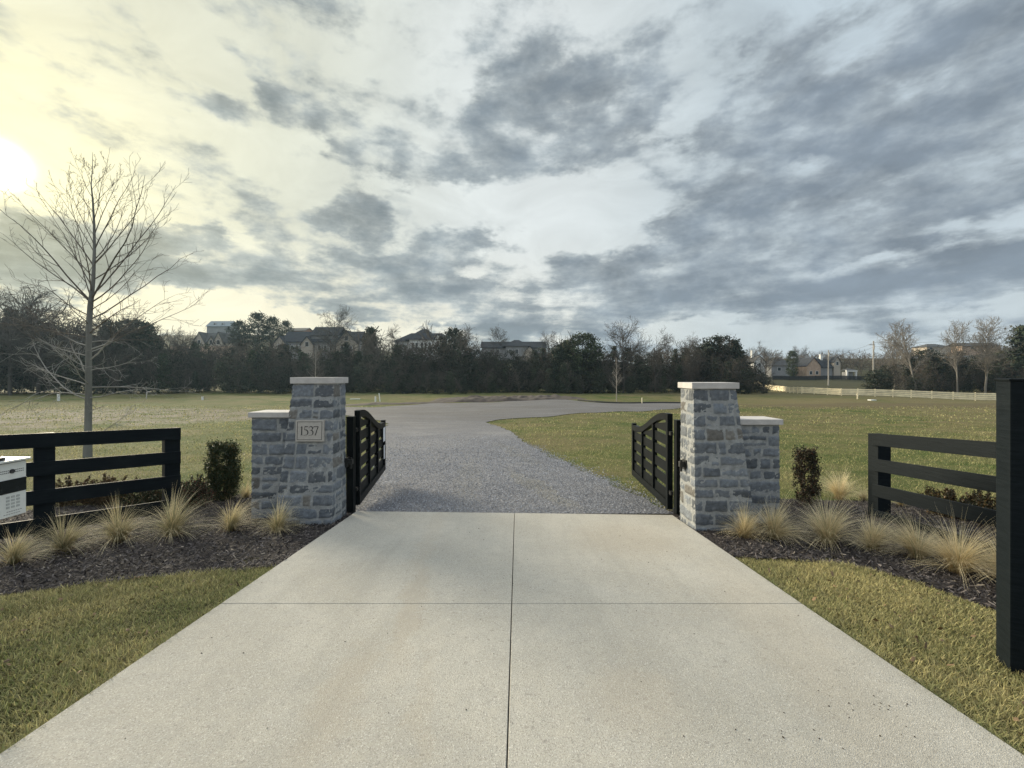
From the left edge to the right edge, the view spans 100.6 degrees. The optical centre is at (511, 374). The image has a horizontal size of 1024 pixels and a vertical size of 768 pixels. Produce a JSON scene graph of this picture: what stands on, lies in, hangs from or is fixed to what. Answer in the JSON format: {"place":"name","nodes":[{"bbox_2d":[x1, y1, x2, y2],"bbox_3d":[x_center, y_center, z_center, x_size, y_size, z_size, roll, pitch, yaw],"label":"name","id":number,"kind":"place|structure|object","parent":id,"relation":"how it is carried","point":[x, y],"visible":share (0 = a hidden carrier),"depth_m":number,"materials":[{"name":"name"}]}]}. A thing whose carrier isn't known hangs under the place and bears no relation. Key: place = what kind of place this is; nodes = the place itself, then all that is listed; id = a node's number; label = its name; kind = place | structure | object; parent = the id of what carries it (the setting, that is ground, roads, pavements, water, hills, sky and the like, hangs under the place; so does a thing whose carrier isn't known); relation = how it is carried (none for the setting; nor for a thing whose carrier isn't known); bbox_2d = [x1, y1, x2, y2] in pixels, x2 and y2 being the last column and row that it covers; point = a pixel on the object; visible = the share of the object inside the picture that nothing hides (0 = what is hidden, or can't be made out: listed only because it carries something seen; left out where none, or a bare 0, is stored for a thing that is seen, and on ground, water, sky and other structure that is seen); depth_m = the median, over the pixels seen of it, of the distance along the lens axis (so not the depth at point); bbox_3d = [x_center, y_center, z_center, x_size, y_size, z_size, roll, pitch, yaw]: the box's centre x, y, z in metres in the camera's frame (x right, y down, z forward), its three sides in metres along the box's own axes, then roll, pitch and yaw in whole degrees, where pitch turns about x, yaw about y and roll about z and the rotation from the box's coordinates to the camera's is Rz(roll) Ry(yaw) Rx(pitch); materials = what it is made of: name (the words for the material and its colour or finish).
{"place":"outdoors","nodes":[
{"label":"outdoors","id":0,"kind":"place"},
{"bbox_2d":[0,405,995,510],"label":"field grass","id":1,"kind":"structure","parent":0,"point":[599,449],"depth_m":17.03,"materials":[{"name":"plant"}]},
{"bbox_2d":[0,511,1023,767],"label":"driveway","id":2,"kind":"structure","parent":0,"point":[616,663],"depth_m":2.39,"materials":[{"name":"concrete"}]},
{"bbox_2d":[102,528,914,748],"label":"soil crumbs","id":3,"kind":"object","parent":2,"relation":"on","point":[694,633],"visible":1,"depth_m":2.12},
{"bbox_2d":[506,518,514,767],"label":"joint","id":4,"kind":"object","parent":2,"relation":"attached to","point":[510,665],"depth_m":2.43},
{"bbox_2d":[0,566,1023,754],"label":"edge grass","id":5,"kind":"structure","parent":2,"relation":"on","point":[945,699],"depth_m":2.30,"materials":[{"name":"plant"}]},
{"bbox_2d":[0,335,1023,750],"bbox_3d":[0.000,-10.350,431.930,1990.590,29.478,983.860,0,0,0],"label":"field","id":6,"kind":"structure","parent":0,"point":[780,401],"depth_m":23.93,"materials":[{"name":"plant"}]},
{"bbox_2d":[0,456,31,519],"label":"generator","id":7,"kind":"object","parent":6,"relation":"on","point":[12,486],"visible":1,"depth_m":2.43,"materials":[{"name":"metal"}]},
{"bbox_2d":[0,279,58,394],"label":"bare tree","id":8,"kind":"object","parent":6,"relation":"on","point":[9,384],"visible":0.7,"depth_m":83.02,"materials":[{"name":"brown plant"}]},
{"bbox_2d":[0,300,83,394],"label":"bare tree","id":9,"kind":"object","parent":6,"relation":"on","point":[24,348],"visible":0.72,"depth_m":83.74,"materials":[{"name":"brown plant"}]},
{"bbox_2d":[32,311,102,393],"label":"bare tree","id":10,"kind":"object","parent":6,"relation":"on","point":[80,331],"visible":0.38,"depth_m":86.15,"materials":[{"name":"brown plant"}]},
{"bbox_2d":[32,474,117,506],"bbox_3d":[-6.846,1.815,6.614,1.004,0.479,1.000,0,0,0],"label":"shrub","id":11,"kind":"object","parent":6,"relation":"on","point":[65,503],"visible":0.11,"depth_m":6.59,"materials":[{"name":"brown plant"}]},
{"bbox_2d":[56,309,145,392],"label":"bare tree","id":12,"kind":"object","parent":6,"relation":"on","point":[107,346],"visible":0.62,"depth_m":87.17,"materials":[{"name":"brown plant"}]},
{"bbox_2d":[0,148,207,457],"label":"young tree","id":13,"kind":"object","parent":6,"relation":"on","point":[88,405],"visible":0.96,"depth_m":12.21,"materials":[{"name":"grey plant"}]},
{"bbox_2d":[95,316,164,393],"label":"evergreen tree","id":14,"kind":"object","parent":6,"relation":"on","point":[139,334],"visible":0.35,"depth_m":89.90,"materials":[{"name":"green plant"}]},
{"bbox_2d":[104,318,160,393],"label":"bare tree","id":15,"kind":"object","parent":6,"relation":"on","point":[139,359],"visible":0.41,"depth_m":88.18,"materials":[{"name":"brown plant"}]},
{"bbox_2d":[0,563,275,751],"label":"verge grass","id":16,"kind":"structure","parent":6,"relation":"on","point":[14,602],"depth_m":2.91,"materials":[{"name":"plant"}]},
{"bbox_2d":[125,319,165,391],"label":"evergreen tree","id":17,"kind":"object","parent":6,"relation":"on","point":[149,327],"visible":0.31,"depth_m":92.37,"materials":[{"name":"green plant"}]},
{"bbox_2d":[0,494,355,594],"bbox_3d":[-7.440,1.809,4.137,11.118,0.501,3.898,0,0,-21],"label":"mulch bed","id":18,"kind":"object","parent":6,"relation":"on","point":[301,543],"visible":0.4,"depth_m":4.53,"materials":[{"name":"wood"}]},
{"bbox_2d":[0,520,72,570],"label":"feather grass","id":19,"kind":"object","parent":18,"relation":"on","point":[13,557],"depth_m":4.07,"materials":[{"name":"plant"}]},
{"bbox_2d":[21,509,112,560],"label":"feather grass","id":20,"kind":"object","parent":18,"relation":"on","point":[66,544],"depth_m":4.44,"materials":[{"name":"plant"}]},
{"bbox_2d":[0,427,180,538],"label":"board fence","id":21,"kind":"object","parent":18,"relation":"on","point":[43,469],"visible":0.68,"depth_m":5.16,"materials":[{"name":"wood"}]},
{"bbox_2d":[75,473,140,506],"bbox_3d":[-6.322,1.790,6.662,0.807,0.541,0.753,0,0,0],"label":"shrub","id":22,"kind":"object","parent":18,"relation":"on","point":[102,500],"visible":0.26,"depth_m":6.52,"materials":[{"name":"brown plant"}]},
{"bbox_2d":[62,495,167,552],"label":"feather grass","id":23,"kind":"object","parent":18,"relation":"on","point":[118,525],"depth_m":4.76,"materials":[{"name":"plant"}]},
{"bbox_2d":[111,489,161,505],"bbox_3d":[-5.385,1.815,6.383,0.805,0.514,0.762,0,0,19],"label":"shrub","id":24,"kind":"object","parent":18,"relation":"on","point":[148,496],"visible":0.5,"depth_m":6.23,"materials":[{"name":"green plant"}]},
{"bbox_2d":[114,478,222,544],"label":"feather grass","id":25,"kind":"object","parent":18,"relation":"on","point":[174,527],"depth_m":4.94,"materials":[{"name":"plant"}]},
{"bbox_2d":[180,473,218,508],"bbox_3d":[-4.801,1.766,6.350,0.618,0.569,0.551,0,0,0],"label":"shrub","id":26,"kind":"object","parent":18,"relation":"on","point":[199,487],"visible":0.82,"depth_m":6.34,"materials":[{"name":"green plant"}]},
{"bbox_2d":[202,437,243,501],"bbox_3d":[-4.707,1.554,6.919,0.603,1.085,0.645,0,0,0],"label":"upright holly","id":27,"kind":"object","parent":18,"relation":"on","point":[218,475],"visible":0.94,"depth_m":6.84,"materials":[{"name":"green plant"}]},
{"bbox_2d":[204,493,269,533],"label":"feather grass","id":28,"kind":"object","parent":18,"relation":"on","point":[230,523],"depth_m":5.15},
{"bbox_2d":[236,476,251,497],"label":"feather grass","id":29,"kind":"object","parent":18,"relation":"on","point":[245,492],"depth_m":7.00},
{"bbox_2d":[243,493,308,536],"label":"feather grass","id":30,"kind":"object","parent":18,"relation":"on","point":[277,525],"depth_m":5.08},
{"bbox_2d":[172,332,246,358],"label":"gabled house","id":31,"kind":"structure","parent":6,"relation":"on","point":[202,337],"depth_m":150.33,"materials":[{"name":"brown brick"}]},
{"bbox_2d":[206,321,237,332],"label":"hill house","id":32,"kind":"structure","parent":6,"relation":"on","point":[215,326],"depth_m":235.06,"materials":[{"name":"stone"}]},
{"bbox_2d":[223,320,250,348],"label":"evergreen tree","id":33,"kind":"object","parent":6,"relation":"on","point":[233,333],"visible":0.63,"depth_m":148.51,"materials":[{"name":"green plant"}]},
{"bbox_2d":[240,310,273,346],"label":"evergreen tree","id":34,"kind":"object","parent":6,"relation":"on","point":[258,316],"visible":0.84,"depth_m":148.93,"materials":[{"name":"green plant"}]},
{"bbox_2d":[260,315,286,347],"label":"evergreen tree","id":35,"kind":"object","parent":6,"relation":"on","point":[274,321],"visible":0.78,"depth_m":151.19,"materials":[{"name":"green plant"}]},
{"bbox_2d":[276,320,293,336],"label":"evergreen tree","id":36,"kind":"object","parent":6,"relation":"on","point":[287,324],"visible":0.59,"depth_m":153.14,"materials":[{"name":"green plant"}]},
{"bbox_2d":[248,377,347,524],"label":"gate pillar","id":37,"kind":"structure","parent":6,"relation":"on","point":[298,453],"depth_m":5.52,"materials":[{"name":"stone"}]},
{"bbox_2d":[306,346,322,376],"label":"sapling","id":38,"kind":"object","parent":6,"relation":"on","point":[315,359],"visible":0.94,"depth_m":68.07,"materials":[{"name":"brown plant"}]},
{"bbox_2d":[272,327,364,359],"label":"gabled house","id":39,"kind":"structure","parent":6,"relation":"on","point":[291,338],"depth_m":144.00,"materials":[{"name":"grey"}]},
{"bbox_2d":[309,305,358,364],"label":"bare tree","id":40,"kind":"object","parent":6,"relation":"on","point":[340,328],"visible":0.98,"depth_m":137.99,"materials":[{"name":"brown plant"}]},
{"bbox_2d":[346,416,355,512],"bbox_3d":[-2.290,1.304,6.045,0.108,1.432,0.108,0,0,0],"label":"gate post","id":41,"kind":"object","parent":6,"relation":"on","point":[350,473],"visible":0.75,"depth_m":6.00,"materials":[{"name":"metal"}]},
{"bbox_2d":[354,410,385,504],"bbox_3d":[-2.368,1.200,7.183,0.076,1.370,2.210,0,0,-7],"label":"gate leaf","id":42,"kind":"object","parent":41,"relation":"attached to","point":[364,487],"visible":0.93,"depth_m":6.85,"materials":[{"name":"black paint"}]},
{"bbox_2d":[357,324,386,389],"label":"evergreen tree","id":43,"kind":"object","parent":6,"relation":"on","point":[371,330],"visible":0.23,"depth_m":111.34,"materials":[{"name":"green plant"}]},
{"bbox_2d":[346,402,442,405],"bbox_3d":[-13.000,3.336,49.750,14.450,0.425,2.727,0,0,-25],"label":"soil mound","id":44,"kind":"object","parent":6,"relation":"on","point":[386,403],"visible":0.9,"depth_m":48.49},
{"bbox_2d":[385,325,406,348],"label":"bare tree","id":45,"kind":"object","parent":6,"relation":"on","point":[396,342],"visible":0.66,"depth_m":138.86,"materials":[{"name":"brown plant"}]},
{"bbox_2d":[393,329,456,357],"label":"white house","id":46,"kind":"structure","parent":6,"relation":"on","point":[409,337],"depth_m":140.67,"materials":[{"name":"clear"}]},
{"bbox_2d":[437,325,471,355],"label":"evergreen tree","id":47,"kind":"object","parent":6,"relation":"on","point":[451,332],"visible":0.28,"depth_m":106.97,"materials":[{"name":"green plant"}]},
{"bbox_2d":[455,323,487,360],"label":"bare tree","id":48,"kind":"object","parent":6,"relation":"on","point":[468,331],"visible":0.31,"depth_m":109.52,"materials":[{"name":"brown plant"}]},
{"bbox_2d":[489,324,508,345],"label":"bare tree","id":49,"kind":"object","parent":6,"relation":"on","point":[500,335],"visible":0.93,"depth_m":149.04,"materials":[{"name":"brown plant"}]},
{"bbox_2d":[430,394,583,402],"bbox_3d":[0.000,3.314,62.000,25.816,0.924,8.576,0,0,-18],"label":"soil mound","id":50,"kind":"object","parent":6,"relation":"on","point":[474,398],"visible":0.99,"depth_m":59.07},
{"bbox_2d":[0,306,1017,394],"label":"cedar wood","id":51,"kind":"object","parent":6,"relation":"on","point":[645,379],"visible":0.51,"depth_m":94.62,"materials":[{"name":"plant"}]},
{"bbox_2d":[0,285,1023,393],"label":"brush wood","id":52,"kind":"object","parent":6,"relation":"on","point":[182,348],"visible":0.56,"depth_m":93.85,"materials":[{"name":"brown plant"}]},
{"bbox_2d":[1,568,1023,735],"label":"dead leaves","id":53,"kind":"object","parent":6,"relation":"on","point":[813,599],"visible":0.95,"depth_m":2.96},
{"bbox_2d":[480,340,545,360],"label":"dark house","id":54,"kind":"structure","parent":6,"relation":"on","point":[518,346],"depth_m":147.00,"materials":[{"name":"grey"}]},
{"bbox_2d":[361,445,673,509],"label":"stray stones","id":55,"kind":"object","parent":6,"relation":"on","point":[600,475],"visible":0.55,"depth_m":8.86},
{"bbox_2d":[96,327,979,374],"bbox_3d":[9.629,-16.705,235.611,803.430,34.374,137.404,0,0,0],"label":"distant wood","id":56,"kind":"object","parent":6,"relation":"on","point":[854,364],"visible":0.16,"depth_m":181.94,"materials":[{"name":"brown plant"}]},
{"bbox_2d":[540,330,558,349],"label":"bare tree","id":57,"kind":"object","parent":6,"relation":"on","point":[547,342],"visible":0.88,"depth_m":149.36,"materials":[{"name":"brown plant"}]},
{"bbox_2d":[546,344,573,392],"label":"evergreen tree","id":58,"kind":"object","parent":6,"relation":"on","point":[559,355],"visible":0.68,"depth_m":93.37,"materials":[{"name":"green plant"}]},
{"bbox_2d":[561,331,607,392],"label":"evergreen tree","id":59,"kind":"object","parent":6,"relation":"on","point":[577,341],"visible":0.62,"depth_m":94.14,"materials":[{"name":"green plant"}]},
{"bbox_2d":[611,358,620,401],"bbox_3d":[13.652,0.619,55.983,1.829,6.143,2.000,0,0,34],"label":"sapling","id":60,"kind":"object","parent":6,"relation":"on","point":[616,373],"visible":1,"depth_m":55.93,"materials":[{"name":"brown plant"}]},
{"bbox_2d":[578,399,679,402],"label":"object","id":61,"kind":"object","parent":6,"relation":"on","point":[623,402],"visible":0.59,"depth_m":53.09,"materials":[{"name":"grey stone"}]},
{"bbox_2d":[604,315,656,392],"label":"bare tree","id":62,"kind":"object","parent":6,"relation":"on","point":[632,352],"visible":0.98,"depth_m":92.34,"materials":[{"name":"brown plant"}]},
{"bbox_2d":[624,376,637,393],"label":"evergreen tree","id":63,"kind":"object","parent":6,"relation":"on","point":[628,381],"visible":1,"depth_m":88.56,"materials":[{"name":"green plant"}]},
{"bbox_2d":[634,326,673,392],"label":"bare tree","id":64,"kind":"object","parent":6,"relation":"on","point":[654,363],"visible":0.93,"depth_m":94.21,"materials":[{"name":"brown plant"}]},
{"bbox_2d":[670,331,706,381],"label":"bare tree","id":65,"kind":"object","parent":6,"relation":"on","point":[689,353],"visible":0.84,"depth_m":96.77,"materials":[{"name":"brown plant"}]},
{"bbox_2d":[693,333,751,389],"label":"evergreen tree","id":66,"kind":"object","parent":6,"relation":"on","point":[716,339],"visible":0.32,"depth_m":98.64,"materials":[{"name":"green plant"}]},
{"bbox_2d":[678,382,782,531],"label":"gate pillar","id":67,"kind":"structure","parent":6,"relation":"on","point":[729,454],"depth_m":5.24,"materials":[{"name":"stone"}]},
{"bbox_2d":[678,459,686,471],"bbox_3d":[2.206,1.171,5.500,0.087,0.155,0.120,0,0,0],"label":"gate bracket","id":68,"kind":"object","parent":67,"relation":"attached to","point":[682,463],"visible":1,"depth_m":5.47,"materials":[{"name":"metal"}]},
{"bbox_2d":[729,338,748,390],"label":"evergreen tree","id":69,"kind":"object","parent":6,"relation":"on","point":[738,350],"visible":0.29,"depth_m":97.31,"materials":[{"name":"green plant"}]},
{"bbox_2d":[745,350,765,373],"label":"white gable house","id":70,"kind":"structure","parent":6,"relation":"on","point":[752,353],"depth_m":165.24,"materials":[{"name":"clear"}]},
{"bbox_2d":[751,339,781,383],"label":"bare tree","id":71,"kind":"object","parent":6,"relation":"on","point":[766,359],"visible":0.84,"depth_m":130.08,"materials":[{"name":"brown plant"}]},
{"bbox_2d":[765,358,788,376],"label":"grey roof house","id":72,"kind":"structure","parent":6,"relation":"on","point":[777,369],"depth_m":170.00,"materials":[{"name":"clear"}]},
{"bbox_2d":[785,350,799,376],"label":"evergreen tree","id":73,"kind":"object","parent":6,"relation":"on","point":[791,371],"visible":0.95,"depth_m":149.53,"materials":[{"name":"green plant"}]},
{"bbox_2d":[794,354,841,377],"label":"brick house","id":74,"kind":"structure","parent":6,"relation":"on","point":[818,367],"depth_m":169.27,"materials":[{"name":"beige brick"}]},
{"bbox_2d":[772,375,863,379],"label":"yard fence","id":75,"kind":"object","parent":6,"relation":"on","point":[832,377],"visible":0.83,"depth_m":144.91,"materials":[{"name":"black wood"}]},
{"bbox_2d":[667,498,995,609],"bbox_3d":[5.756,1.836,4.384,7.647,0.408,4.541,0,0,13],"label":"mulch bed","id":76,"kind":"object","parent":6,"relation":"on","point":[936,585],"visible":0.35,"depth_m":4.57,"materials":[{"name":"wood"}]},
{"bbox_2d":[674,419,680,514],"bbox_3d":[2.335,1.324,5.950,0.108,1.392,0.108,0,0,0],"label":"gate post","id":77,"kind":"object","parent":76,"relation":"on","point":[677,433],"visible":0.53,"depth_m":5.90,"materials":[{"name":"metal"}]},
{"bbox_2d":[632,413,672,508],"bbox_3d":[2.302,1.238,7.103,0.076,1.365,2.197,0,0,2],"label":"gate leaf","id":78,"kind":"object","parent":77,"relation":"attached to","point":[658,490],"visible":1,"depth_m":6.73,"materials":[{"name":"black paint"}]},
{"bbox_2d":[712,497,783,547],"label":"feather grass","id":79,"kind":"object","parent":76,"relation":"on","point":[746,529],"depth_m":4.86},
{"bbox_2d":[754,493,826,547],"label":"feather grass","id":80,"kind":"object","parent":76,"relation":"on","point":[775,531],"depth_m":4.84,"materials":[{"name":"plant"}]},
{"bbox_2d":[791,445,823,505],"bbox_3d":[4.492,1.554,6.478,0.431,0.988,0.431,0,0,0],"label":"upright holly","id":81,"kind":"object","parent":76,"relation":"on","point":[812,488],"visible":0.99,"depth_m":6.42,"materials":[{"name":"green plant"}]},
{"bbox_2d":[787,490,891,562],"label":"feather grass","id":82,"kind":"object","parent":76,"relation":"on","point":[828,535],"depth_m":4.69,"materials":[{"name":"plant"}]},
{"bbox_2d":[817,466,866,502],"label":"feather grass","id":83,"kind":"object","parent":76,"relation":"on","point":[840,493],"depth_m":6.94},
{"bbox_2d":[827,504,907,553],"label":"feather grass","id":84,"kind":"object","parent":76,"relation":"on","point":[874,542],"depth_m":4.47,"materials":[{"name":"plant"}]},
{"bbox_2d":[845,504,950,561],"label":"feather grass","id":85,"kind":"object","parent":76,"relation":"on","point":[906,537],"depth_m":4.23,"materials":[{"name":"plant"}]},
{"bbox_2d":[868,433,995,554],"bbox_3d":[4.937,1.282,3.364,0.198,1.753,5.085,0,0,2],"label":"board fence","id":86,"kind":"object","parent":76,"relation":"on","point":[882,468],"visible":0.73,"depth_m":5.03,"materials":[{"name":"wood"}]},
{"bbox_2d":[873,505,995,594],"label":"feather grass","id":87,"kind":"object","parent":76,"relation":"on","point":[957,557],"depth_m":3.84,"materials":[{"name":"plant"}]},
{"bbox_2d":[917,484,973,520],"bbox_3d":[5.991,1.762,5.872,0.654,0.490,0.692,0,0,33],"label":"shrub","id":88,"kind":"object","parent":76,"relation":"on","point":[950,493],"visible":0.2,"depth_m":5.87,"materials":[{"name":"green plant"}]},
{"bbox_2d":[927,521,995,582],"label":"feather grass","id":89,"kind":"object","parent":76,"relation":"on","point":[993,558],"depth_m":3.76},
{"bbox_2d":[936,489,995,524],"bbox_3d":[6.222,1.730,5.486,1.040,0.479,0.996,0,0,0],"label":"shrub","id":90,"kind":"object","parent":76,"relation":"on","point":[980,498],"visible":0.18,"depth_m":5.56,"materials":[{"name":"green plant"}]},
{"bbox_2d":[842,369,856,378],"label":"white porch","id":91,"kind":"object","parent":6,"relation":"on","point":[848,372],"visible":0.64,"depth_m":150.68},
{"bbox_2d":[758,381,995,400],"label":"wooden fence","id":92,"kind":"object","parent":6,"relation":"on","point":[912,392],"visible":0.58,"depth_m":75.99,"materials":[{"name":"wood"}]},
{"bbox_2d":[732,555,1023,754],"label":"verge grass","id":93,"kind":"structure","parent":6,"relation":"on","point":[866,579],"depth_m":2.92,"materials":[{"name":"plant"}]},
{"bbox_2d":[858,369,898,392],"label":"evergreen tree","id":94,"kind":"object","parent":6,"relation":"on","point":[877,376],"visible":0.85,"depth_m":91.23,"materials":[{"name":"green plant"}]},
{"bbox_2d":[869,331,909,391],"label":"bare tree","id":95,"kind":"object","parent":6,"relation":"on","point":[891,358],"visible":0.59,"depth_m":100.39,"materials":[{"name":"brown plant"}]},
{"bbox_2d":[875,318,933,390],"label":"bare tree","id":96,"kind":"object","parent":6,"relation":"on","point":[900,345],"visible":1,"depth_m":89.15,"materials":[{"name":"brown plant"}]},
{"bbox_2d":[912,344,949,354],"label":"ridge house","id":97,"kind":"structure","parent":6,"relation":"on","point":[931,346],"depth_m":210.18,"materials":[{"name":"grey"}]},
{"bbox_2d":[935,320,971,391],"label":"bare tree","id":98,"kind":"object","parent":6,"relation":"on","point":[953,348],"visible":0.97,"depth_m":88.02,"materials":[{"name":"brown plant"}]},
{"bbox_2d":[948,343,1000,355],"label":"ridge house","id":99,"kind":"structure","parent":6,"relation":"on","point":[973,351],"depth_m":210.00,"materials":[{"name":"grey brick"}]},
{"bbox_2d":[960,316,1018,394],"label":"bare tree","id":100,"kind":"object","parent":6,"relation":"on","point":[988,349],"visible":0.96,"depth_m":84.99,"materials":[{"name":"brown plant"}]},
{"bbox_2d":[978,349,1020,389],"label":"evergreen tree","id":101,"kind":"object","parent":6,"relation":"on","point":[997,361],"visible":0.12,"depth_m":94.58,"materials":[{"name":"green plant"}]},
{"bbox_2d":[994,379,1023,674],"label":"tall post","id":102,"kind":"object","parent":6,"relation":"on","point":[1009,522],"visible":0.78,"depth_m":2.44,"materials":[{"name":"black paint"}]},
{"bbox_2d":[998,324,1023,378],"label":"evergreen tree","id":103,"kind":"object","parent":6,"relation":"on","point":[1018,359],"visible":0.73,"depth_m":87.97,"materials":[{"name":"green plant"}]},
{"bbox_2d":[0,0,1023,365],"label":"sky","id":104,"kind":"structure","parent":0,"point":[818,175],"materials":[{"name":"grey"}]},
{"bbox_2d":[345,400,680,513],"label":"gravel road","id":105,"kind":"structure","parent":0,"point":[449,420],"depth_m":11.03,"materials":[{"name":"gravel"}]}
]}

